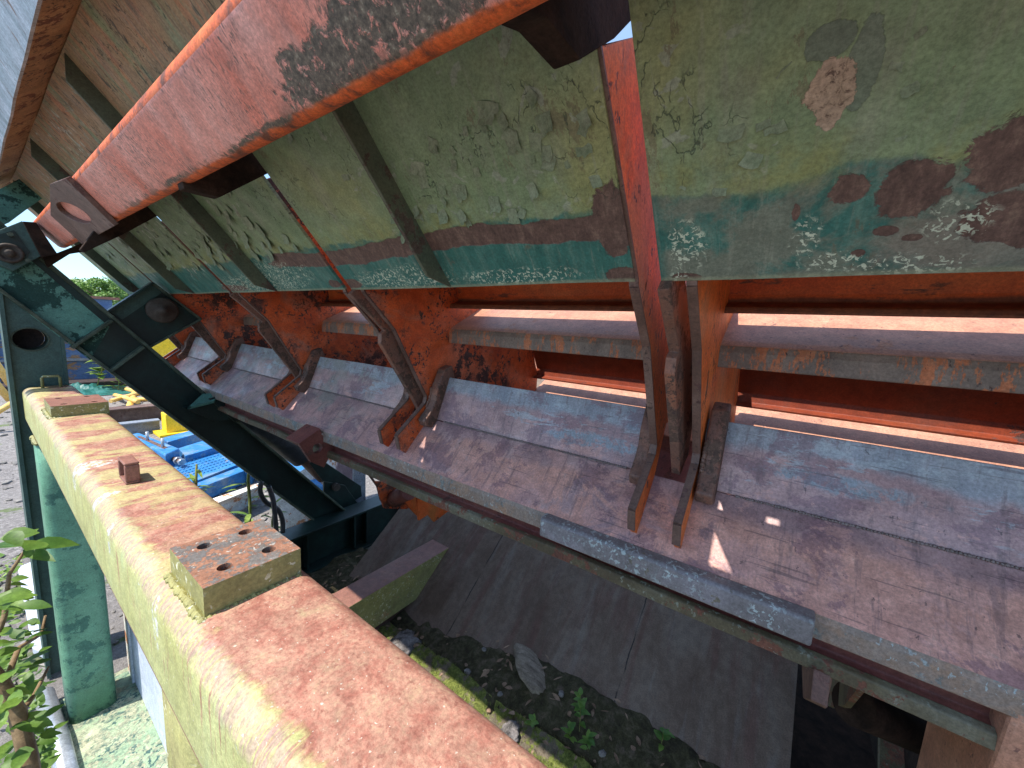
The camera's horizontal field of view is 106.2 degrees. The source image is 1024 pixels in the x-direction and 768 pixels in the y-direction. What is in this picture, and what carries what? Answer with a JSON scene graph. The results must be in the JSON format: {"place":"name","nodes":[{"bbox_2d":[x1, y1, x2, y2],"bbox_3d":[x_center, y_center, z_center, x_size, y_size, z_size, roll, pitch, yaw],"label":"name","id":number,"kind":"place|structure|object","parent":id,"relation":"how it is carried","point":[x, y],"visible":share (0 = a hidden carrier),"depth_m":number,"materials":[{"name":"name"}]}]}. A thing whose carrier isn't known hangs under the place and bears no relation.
{"place":"outdoors","nodes":[
{"label":"outdoors","id":0,"kind":"place"},
{"bbox_2d":[0,378,543,766],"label":"ground","id":1,"kind":"structure","parent":0,"point":[11,515],"depth_m":3.03,"materials":[{"name":"concrete"}]},
{"bbox_2d":[0,362,6,384],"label":"yellow rail","id":2,"kind":"object","parent":1,"relation":"on","point":[3,374],"visible":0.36,"depth_m":4.54,"materials":[{"name":"metal"}]},
{"bbox_2d":[0,382,8,401],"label":"yellow rail","id":3,"kind":"object","parent":1,"relation":"on","point":[4,394],"visible":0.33,"depth_m":4.80,"materials":[{"name":"metal"}]},
{"bbox_2d":[0,401,9,413],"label":"yellow rail","id":4,"kind":"object","parent":1,"relation":"on","point":[4,407],"visible":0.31,"depth_m":5.07,"materials":[{"name":"metal"}]},
{"bbox_2d":[0,558,50,767],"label":"ground cover","id":5,"kind":"object","parent":1,"relation":"on","point":[1,572],"visible":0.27,"depth_m":2.32,"materials":[{"name":"green plant"}]},
{"bbox_2d":[18,563,42,657],"bbox_3d":[-2.652,1.234,2.156,1.168,0.030,0.099,9,10,35],"label":"white board","id":6,"kind":"object","parent":1,"relation":"on","point":[25,570],"visible":0.23,"depth_m":2.10,"materials":[{"name":"metal"}]},
{"bbox_2d":[0,527,78,767],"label":"bush","id":7,"kind":"object","parent":1,"relation":"on","point":[24,726],"visible":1,"depth_m":0.69,"materials":[{"name":"green plant"}]},
{"bbox_2d":[35,686,78,767],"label":"steel pipe","id":8,"kind":"object","parent":1,"relation":"on","point":[67,758],"visible":0.53,"depth_m":1.47,"materials":[{"name":"metal"}]},
{"bbox_2d":[0,296,119,382],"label":"blue container","id":9,"kind":"object","parent":1,"relation":"on","point":[79,366],"visible":0.09,"depth_m":8.47,"materials":[{"name":"metal"}]},
{"bbox_2d":[1,378,126,390],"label":"timber sleeper","id":10,"kind":"object","parent":1,"relation":"on","point":[105,381],"depth_m":8.24,"materials":[{"name":"brown wood"}]},
{"bbox_2d":[70,277,96,294],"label":"tree","id":11,"kind":"object","parent":1,"relation":"on","point":[74,280],"visible":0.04,"depth_m":42.46,"materials":[{"name":"green plant"}]},
{"bbox_2d":[86,360,106,385],"bbox_3d":[-8.463,-0.337,7.981,0.660,0.932,0.558,9,10,35],"label":"weed","id":12,"kind":"object","parent":1,"relation":"on","point":[100,373],"visible":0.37,"depth_m":7.94,"materials":[{"name":"green plant"}]},
{"bbox_2d":[74,276,125,304],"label":"tree","id":13,"kind":"object","parent":1,"relation":"on","point":[108,288],"visible":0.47,"depth_m":40.45,"materials":[{"name":"green plant"}]},
{"bbox_2d":[69,382,130,395],"bbox_3d":[-8.787,0.043,7.793,1.800,0.168,1.400,9,10,35],"label":"tarp","id":14,"kind":"object","parent":1,"relation":"on","point":[91,389],"visible":0.35,"depth_m":7.70,"materials":[{"name":"teal plastic"}]},
{"bbox_2d":[90,286,128,301],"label":"tree","id":15,"kind":"object","parent":1,"relation":"on","point":[125,294],"visible":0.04,"depth_m":44.07,"materials":[{"name":"green plant"}]},
{"bbox_2d":[126,391,136,405],"bbox_3d":[-6.458,0.320,6.762,1.909,0.147,0.690,9,10,35],"label":"bent pipe","id":16,"kind":"object","parent":1,"relation":"on","point":[129,402],"visible":0.08,"depth_m":6.56,"materials":[{"name":"yellow metal"}]},
{"bbox_2d":[109,392,138,402],"bbox_3d":[-6.922,0.209,7.016,0.069,0.129,0.806,3,8,-2],"label":"yellow pipe","id":17,"kind":"object","parent":16,"relation":"on","point":[116,399],"visible":0.48,"depth_m":6.75,"materials":[{"name":"metal"}]},
{"bbox_2d":[113,393,140,403],"bbox_3d":[-6.783,0.252,6.761,1.298,0.130,0.070,8,9,32],"label":"yellow pipe","id":18,"kind":"object","parent":16,"relation":"on","point":[130,399],"visible":0.95,"depth_m":6.62,"materials":[{"name":"metal"}]},
{"bbox_2d":[134,397,146,400],"bbox_3d":[-6.247,0.277,6.828,0.675,0.120,0.070,-4,10,-40],"label":"yellow pipe","id":19,"kind":"object","parent":16,"relation":"on","point":[142,399],"visible":0.12,"depth_m":6.66,"materials":[{"name":"metal"}]},
{"bbox_2d":[109,404,161,421],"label":"steel beam","id":20,"kind":"structure","parent":1,"relation":"on","point":[133,412],"depth_m":5.84,"materials":[{"name":"metal"}]},
{"bbox_2d":[118,418,159,433],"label":"steel beam","id":21,"kind":"structure","parent":1,"relation":"on","point":[142,426],"depth_m":5.31,"materials":[{"name":"grey metal"}]},
{"bbox_2d":[0,396,279,684],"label":"debris","id":22,"kind":"object","parent":1,"relation":"on","point":[39,676],"visible":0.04,"depth_m":3.29,"materials":[{"name":"grey stone"}]},
{"bbox_2d":[152,339,176,356],"bbox_3d":[-7.950,-0.559,8.721,1.000,1.204,0.987,9,10,35],"label":"yellow cabinet","id":23,"kind":"object","parent":1,"relation":"on","point":[164,347],"depth_m":8.36,"materials":[{"name":"metal"}]},
{"bbox_2d":[152,412,188,437],"bbox_3d":[-4.715,0.538,5.451,0.360,0.296,0.510,9,10,35],"label":"post foot","id":24,"kind":"object","parent":1,"relation":"on","point":[170,426],"visible":0.52,"depth_m":5.31},
{"bbox_2d":[133,431,254,496],"bbox_3d":[-3.430,0.730,4.210,2.021,0.390,0.823,9,10,35],"label":"blue machine bed","id":25,"kind":"object","parent":1,"relation":"on","point":[184,453],"visible":0.61,"depth_m":3.94,"materials":[{"name":"paint"}]},
{"bbox_2d":[188,464,214,490],"bbox_3d":[-1.872,0.874,2.328,0.169,0.825,0.173,3,8,-2],"label":"weed","id":26,"kind":"object","parent":1,"relation":"on","point":[194,479],"visible":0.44,"depth_m":2.26,"materials":[{"name":"green plant"}]},
{"bbox_2d":[222,473,269,523],"bbox_3d":[-1.721,0.874,2.498,0.276,0.789,0.299,9,10,35],"label":"weed","id":27,"kind":"object","parent":1,"relation":"on","point":[247,519],"visible":0.23,"depth_m":2.50,"materials":[{"name":"green plant"}]},
{"bbox_2d":[0,179,547,767],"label":"support frame","id":28,"kind":"object","parent":1,"relation":"on","point":[260,647],"visible":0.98,"depth_m":0.74,"materials":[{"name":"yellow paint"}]},
{"bbox_2d":[123,613,166,752],"bbox_3d":[-1.197,0.873,1.337,1.350,1.108,0.033,9,10,35],"label":"cladding sheet","id":29,"kind":"object","parent":28,"relation":"on","point":[142,675],"visible":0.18,"depth_m":1.59,"materials":[{"name":"white metal"}]},
{"bbox_2d":[0,0,1023,767],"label":"dump hopper","id":30,"kind":"object","parent":28,"relation":"on","point":[736,286],"visible":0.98,"depth_m":0.65,"materials":[{"name":"green paint"}]},
{"bbox_2d":[257,481,284,532],"bbox_3d":[-1.385,0.713,2.217,0.026,0.352,0.138,9,10,35],"label":"hydraulic hose","id":31,"kind":"object","parent":30,"relation":"hanging from","point":[264,500],"visible":0.88,"depth_m":2.19,"materials":[{"name":"black rubber"}]},
{"bbox_2d":[266,485,278,531],"bbox_3d":[-1.353,0.708,2.173,0.026,0.293,0.058,9,10,35],"label":"hydraulic hose","id":32,"kind":"object","parent":30,"relation":"hanging from","point":[273,506],"visible":0.95,"depth_m":2.17,"materials":[{"name":"black rubber"}]},
{"bbox_2d":[239,420,361,507],"bbox_3d":[-1.495,0.541,2.737,0.195,0.991,0.903,9,10,35],"label":"hydraulic cylinder","id":33,"kind":"object","parent":30,"relation":"attached to","point":[341,489],"visible":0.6,"depth_m":2.84,"materials":[{"name":"green paint"}]},
{"bbox_2d":[802,666,831,707],"bbox_3d":[0.548,0.528,0.703,0.040,0.235,0.350,9,10,35],"label":"hanging bracket","id":34,"kind":"object","parent":30,"relation":"hanging from","point":[816,686],"visible":0.9,"depth_m":0.56,"materials":[{"name":"brown metal"}]},
{"bbox_2d":[828,679,926,754],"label":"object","id":35,"kind":"object","parent":30,"relation":"attached to","point":[867,713],"visible":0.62,"depth_m":0.78,"materials":[{"name":"brown metal"}]},
{"bbox_2d":[262,498,285,528],"bbox_3d":[-1.654,0.989,2.664,0.186,0.524,0.215,2,8,-9],"label":"weed","id":36,"kind":"object","parent":1,"relation":"on","point":[271,517],"visible":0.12,"depth_m":2.65,"materials":[{"name":"green plant"}]},
{"bbox_2d":[245,462,322,490],"bbox_3d":[-2.241,0.712,3.686,1.667,0.721,0.588,15,14,56],"label":"blue lattice","id":37,"kind":"object","parent":1,"relation":"on","point":[314,481],"visible":0.03,"depth_m":3.50,"materials":[{"name":"paint"}]},
{"bbox_2d":[213,459,365,528],"bbox_3d":[-1.821,0.876,3.268,1.210,0.580,0.625,3,8,1],"label":"white trough","id":38,"kind":"object","parent":1,"relation":"on","point":[237,500],"visible":0.12,"depth_m":3.18,"materials":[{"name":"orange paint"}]},
{"bbox_2d":[307,547,719,767],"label":"soil","id":39,"kind":"structure","parent":1,"relation":"on","point":[618,727],"depth_m":1.66,"materials":[{"name":"brown soil"}]},
{"bbox_2d":[464,668,470,674],"bbox_3d":[-0.213,1.379,1.845,0.037,0.022,0.030,9,10,35],"label":"stone","id":40,"kind":"object","parent":39,"relation":"on","point":[467,671],"visible":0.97,"depth_m":1.84,"materials":[{"name":"grey stone"}]},
{"bbox_2d":[377,621,596,767],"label":"moss","id":41,"kind":"object","parent":39,"relation":"on","point":[469,690],"visible":0.2,"depth_m":1.69,"materials":[{"name":"green plant"}]},
{"bbox_2d":[390,629,420,655],"bbox_3d":[-0.570,1.353,1.984,0.165,0.076,0.210,9,10,35],"label":"stone","id":42,"kind":"object","parent":41,"relation":"on","point":[406,640],"visible":0.53,"depth_m":1.99,"materials":[{"name":"grey stone"}]},
{"bbox_2d":[501,719,519,741],"bbox_3d":[-0.005,1.426,1.571,0.087,0.060,0.096,9,10,35],"label":"stone","id":43,"kind":"object","parent":41,"relation":"on","point":[510,728],"visible":0.68,"depth_m":1.57,"materials":[{"name":"grey stone"}]},
{"bbox_2d":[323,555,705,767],"bbox_3d":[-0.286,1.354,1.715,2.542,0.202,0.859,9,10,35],"label":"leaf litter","id":44,"kind":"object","parent":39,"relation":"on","point":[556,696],"visible":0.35,"depth_m":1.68,"materials":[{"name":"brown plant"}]},
{"bbox_2d":[513,643,545,694],"bbox_3d":[0.077,1.324,1.812,0.121,0.053,0.301,1,8,-17],"label":"rock","id":45,"kind":"object","parent":39,"relation":"on","point":[529,666],"visible":0.94,"depth_m":1.77,"materials":[{"name":"grey stone"}]},
{"bbox_2d":[525,713,538,727],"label":"weed","id":46,"kind":"object","parent":39,"relation":"on","point":[533,721],"visible":1,"depth_m":1.61,"materials":[{"name":"green plant"}]},
{"bbox_2d":[558,690,563,696],"bbox_3d":[0.215,1.350,1.677,0.024,0.020,0.031,5,8,12],"label":"stone","id":47,"kind":"object","parent":39,"relation":"on","point":[561,693],"visible":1,"depth_m":1.67,"materials":[{"name":"grey stone"}]},
{"bbox_2d":[561,721,576,742],"bbox_3d":[0.230,1.395,1.539,0.062,0.070,0.064,1,8,-17],"label":"weed","id":48,"kind":"object","parent":39,"relation":"on","point":[570,728],"visible":1,"depth_m":1.54,"materials":[{"name":"green plant"}]},
{"bbox_2d":[571,687,589,731],"bbox_3d":[0.285,1.334,1.568,0.081,0.154,0.075,9,10,35],"label":"weed","id":49,"kind":"object","parent":39,"relation":"on","point":[580,705],"visible":1,"depth_m":1.56,"materials":[{"name":"green plant"}]},
{"bbox_2d":[578,729,596,749],"bbox_3d":[0.301,1.408,1.507,0.063,0.069,0.067,-4,11,-43],"label":"weed","id":50,"kind":"object","parent":39,"relation":"on","point":[588,739],"visible":1,"depth_m":1.51,"materials":[{"name":"green plant"}]},
{"bbox_2d":[598,749,605,757],"bbox_3d":[0.351,1.431,1.491,0.031,0.020,0.025,1,8,-13],"label":"stone","id":51,"kind":"object","parent":39,"relation":"on","point":[602,753],"visible":1,"depth_m":1.49,"materials":[{"name":"grey stone"}]},
{"bbox_2d":[654,727,674,751],"bbox_3d":[0.571,1.352,1.467,0.075,0.095,0.056,3,8,0],"label":"weed","id":52,"kind":"object","parent":39,"relation":"on","point":[666,734],"visible":1,"depth_m":1.46,"materials":[{"name":"green plant"}]},
{"bbox_2d":[349,379,918,767],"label":"chute","id":53,"kind":"object","parent":1,"relation":"on","point":[718,697],"visible":0.22,"depth_m":1.75,"materials":[{"name":"weathered blue paint"},{"name":"worn pinkish-brown rusty metal"}]},
{"bbox_2d":[369,476,447,521],"bbox_3d":[-0.647,0.690,2.369,0.433,0.342,0.374,9,10,35],"label":"toothed bracket","id":54,"kind":"object","parent":53,"relation":"attached to","point":[390,497],"visible":0.62,"depth_m":2.29,"materials":[{"name":"metal"}]},
{"bbox_2d":[5,21,632,287],"label":"sky","id":55,"kind":"structure","parent":0,"point":[73,265],"materials":[{"name":"white"}]}
]}

